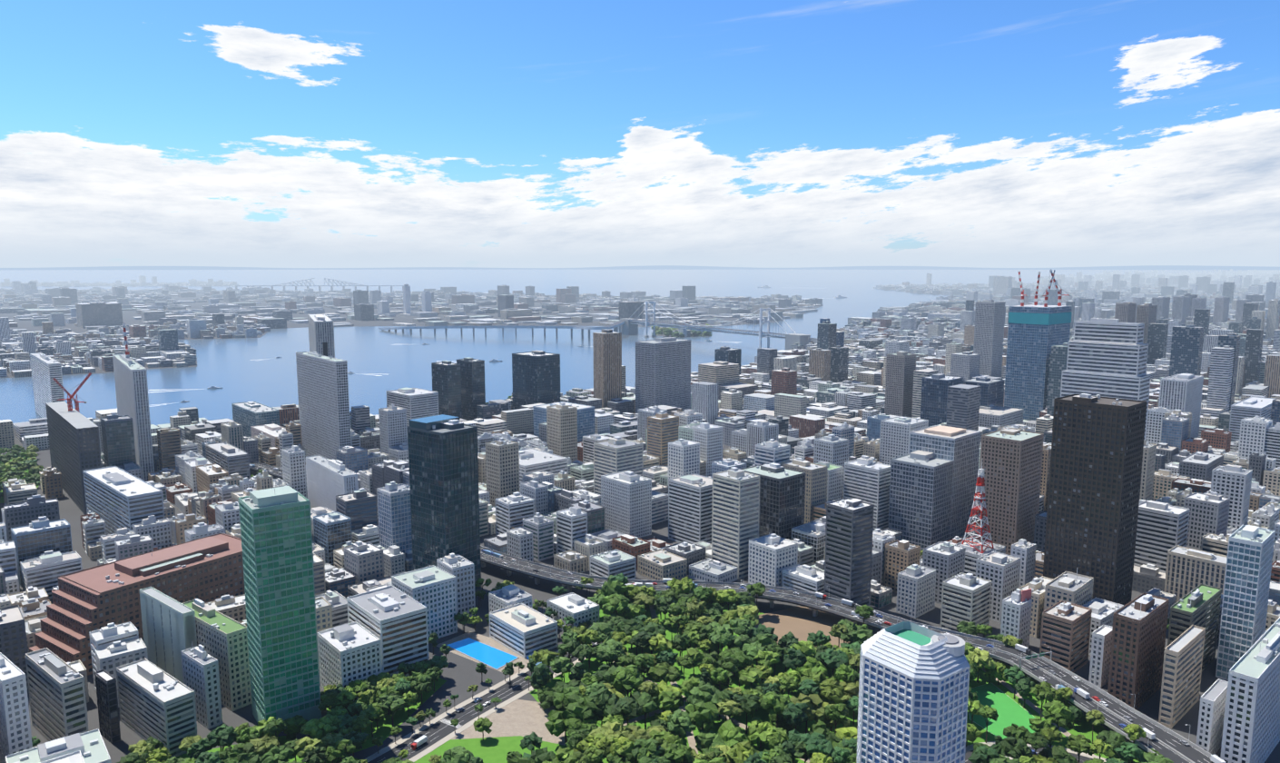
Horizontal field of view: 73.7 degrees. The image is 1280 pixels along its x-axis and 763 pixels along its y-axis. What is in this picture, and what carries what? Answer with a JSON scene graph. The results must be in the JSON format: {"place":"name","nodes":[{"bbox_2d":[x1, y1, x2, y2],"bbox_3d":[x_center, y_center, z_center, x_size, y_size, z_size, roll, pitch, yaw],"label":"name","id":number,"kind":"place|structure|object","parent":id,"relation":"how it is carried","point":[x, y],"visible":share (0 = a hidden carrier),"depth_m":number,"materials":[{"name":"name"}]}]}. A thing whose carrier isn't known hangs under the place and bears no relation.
{"place":"outdoors","nodes":[
{"label":"outdoors","id":0,"kind":"place"},
{"bbox_2d":[0,283,952,377],"bbox_3d":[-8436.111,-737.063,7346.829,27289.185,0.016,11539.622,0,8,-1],"label":"bay land","id":1,"kind":"structure","parent":0,"point":[127,317],"depth_m":4246.09,"materials":[{"name":"grey"}]},
{"bbox_2d":[235,277,403,292],"bbox_3d":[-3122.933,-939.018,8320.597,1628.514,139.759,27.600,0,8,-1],"label":"gate bridge","id":2,"kind":"structure","parent":1,"relation":"on","point":[310,283],"depth_m":8312.51,"materials":[{"name":"grey metal"}]},
{"bbox_2d":[402,284,432,313],"bbox_3d":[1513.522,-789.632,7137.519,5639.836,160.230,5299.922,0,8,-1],"label":"distant towers","id":3,"kind":"structure","parent":1,"relation":"on","point":[427,302],"depth_m":4466.57,"materials":[{"name":"white concrete"}]},
{"bbox_2d":[0,454,1141,762],"bbox_3d":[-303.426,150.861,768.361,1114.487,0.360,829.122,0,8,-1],"label":"park ground","id":4,"kind":"structure","parent":0,"point":[516,722],"depth_m":491.34,"materials":[{"name":"green plant"}]},
{"bbox_2d":[0,269,1247,425],"bbox_3d":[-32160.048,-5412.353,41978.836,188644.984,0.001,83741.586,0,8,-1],"label":"bay water","id":5,"kind":"structure","parent":0,"point":[231,369],"depth_m":3054.63,"materials":[{"name":"blue liquid"}]},
{"bbox_2d":[147,285,846,406],"bbox_3d":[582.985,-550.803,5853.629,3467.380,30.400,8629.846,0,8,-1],"label":"boats","id":6,"kind":"object","parent":5,"relation":"on","point":[494,359],"visible":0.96,"depth_m":2029.28,"materials":[{"name":"white metal"}]},
{"bbox_2d":[0,269,1279,762],"bbox_3d":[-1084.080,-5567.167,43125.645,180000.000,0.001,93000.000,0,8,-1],"label":"ground","id":7,"kind":"structure","parent":0,"point":[459,674],"depth_m":543.79,"materials":[{"name":"grey concrete"}]},
{"bbox_2d":[53,269,1070,412],"bbox_3d":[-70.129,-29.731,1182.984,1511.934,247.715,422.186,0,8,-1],"label":"construction cranes","id":8,"kind":"object","parent":7,"relation":"on","point":[127,352],"visible":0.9,"depth_m":1201.34,"materials":[{"name":"red metal"}]},
{"bbox_2d":[0,323,1173,762],"bbox_3d":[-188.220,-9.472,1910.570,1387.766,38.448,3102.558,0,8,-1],"label":"park trees","id":9,"kind":"object","parent":7,"relation":"on","point":[585,699],"visible":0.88,"depth_m":469.23,"materials":[{"name":"green plant"}]},
{"bbox_2d":[378,300,817,353],"bbox_3d":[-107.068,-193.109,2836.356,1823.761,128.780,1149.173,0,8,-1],"label":"suspension bridge","id":10,"kind":"structure","parent":7,"relation":"on","point":[628,326],"depth_m":2975.36,"materials":[{"name":"grey metal"}]},
{"bbox_2d":[0,295,1279,762],"bbox_3d":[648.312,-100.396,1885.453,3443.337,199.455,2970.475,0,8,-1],"label":"high-rise buildings","id":11,"kind":"structure","parent":7,"relation":"on","point":[203,664],"depth_m":610.81,"materials":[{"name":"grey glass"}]},
{"bbox_2d":[0,398,1279,762],"bbox_3d":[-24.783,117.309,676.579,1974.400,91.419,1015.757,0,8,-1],"label":"city blocks","id":12,"kind":"structure","parent":7,"relation":"on","point":[850,544],"depth_m":725.08,"materials":[{"name":"grey concrete"}]},
{"bbox_2d":[0,268,1279,455],"bbox_3d":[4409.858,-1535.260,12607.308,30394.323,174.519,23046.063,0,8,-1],"label":"city blocks","id":13,"kind":"structure","parent":7,"relation":"on","point":[826,383],"depth_m":2481.34,"materials":[{"name":"grey concrete"}]},
{"bbox_2d":[249,456,1247,762],"bbox_3d":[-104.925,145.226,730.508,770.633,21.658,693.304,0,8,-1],"label":"expressway","id":14,"kind":"structure","parent":7,"relation":"on","point":[1119,716],"depth_m":543.55,"materials":[{"name":"grey concrete"}]},
{"bbox_2d":[961,458,994,552],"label":"radio tower","id":15,"kind":"structure","parent":7,"relation":"on","point":[978,497],"depth_m":684.43,"materials":[{"name":"red metal"}]},
{"bbox_2d":[0,265,1279,269],"bbox_3d":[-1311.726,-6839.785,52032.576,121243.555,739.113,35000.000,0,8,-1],"label":"horizon ridge","id":16,"kind":"structure","parent":0,"point":[1139,267],"depth_m":64649.56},
{"bbox_2d":[0,0,1279,267],"label":"sky","id":17,"kind":"structure","parent":0,"point":[263,133],"materials":[{"name":"blue"}]},
{"bbox_2d":[364,640,1107,762],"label":"street","id":18,"kind":"structure","parent":0,"point":[424,739],"depth_m":474.53,"materials":[{"name":"grey asphalt"}]},
{"bbox_2d":[856,620,969,762],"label":"hotel tower","id":19,"kind":"structure","parent":0,"point":[913,688],"depth_m":342.78,"materials":[{"name":"white concrete"}]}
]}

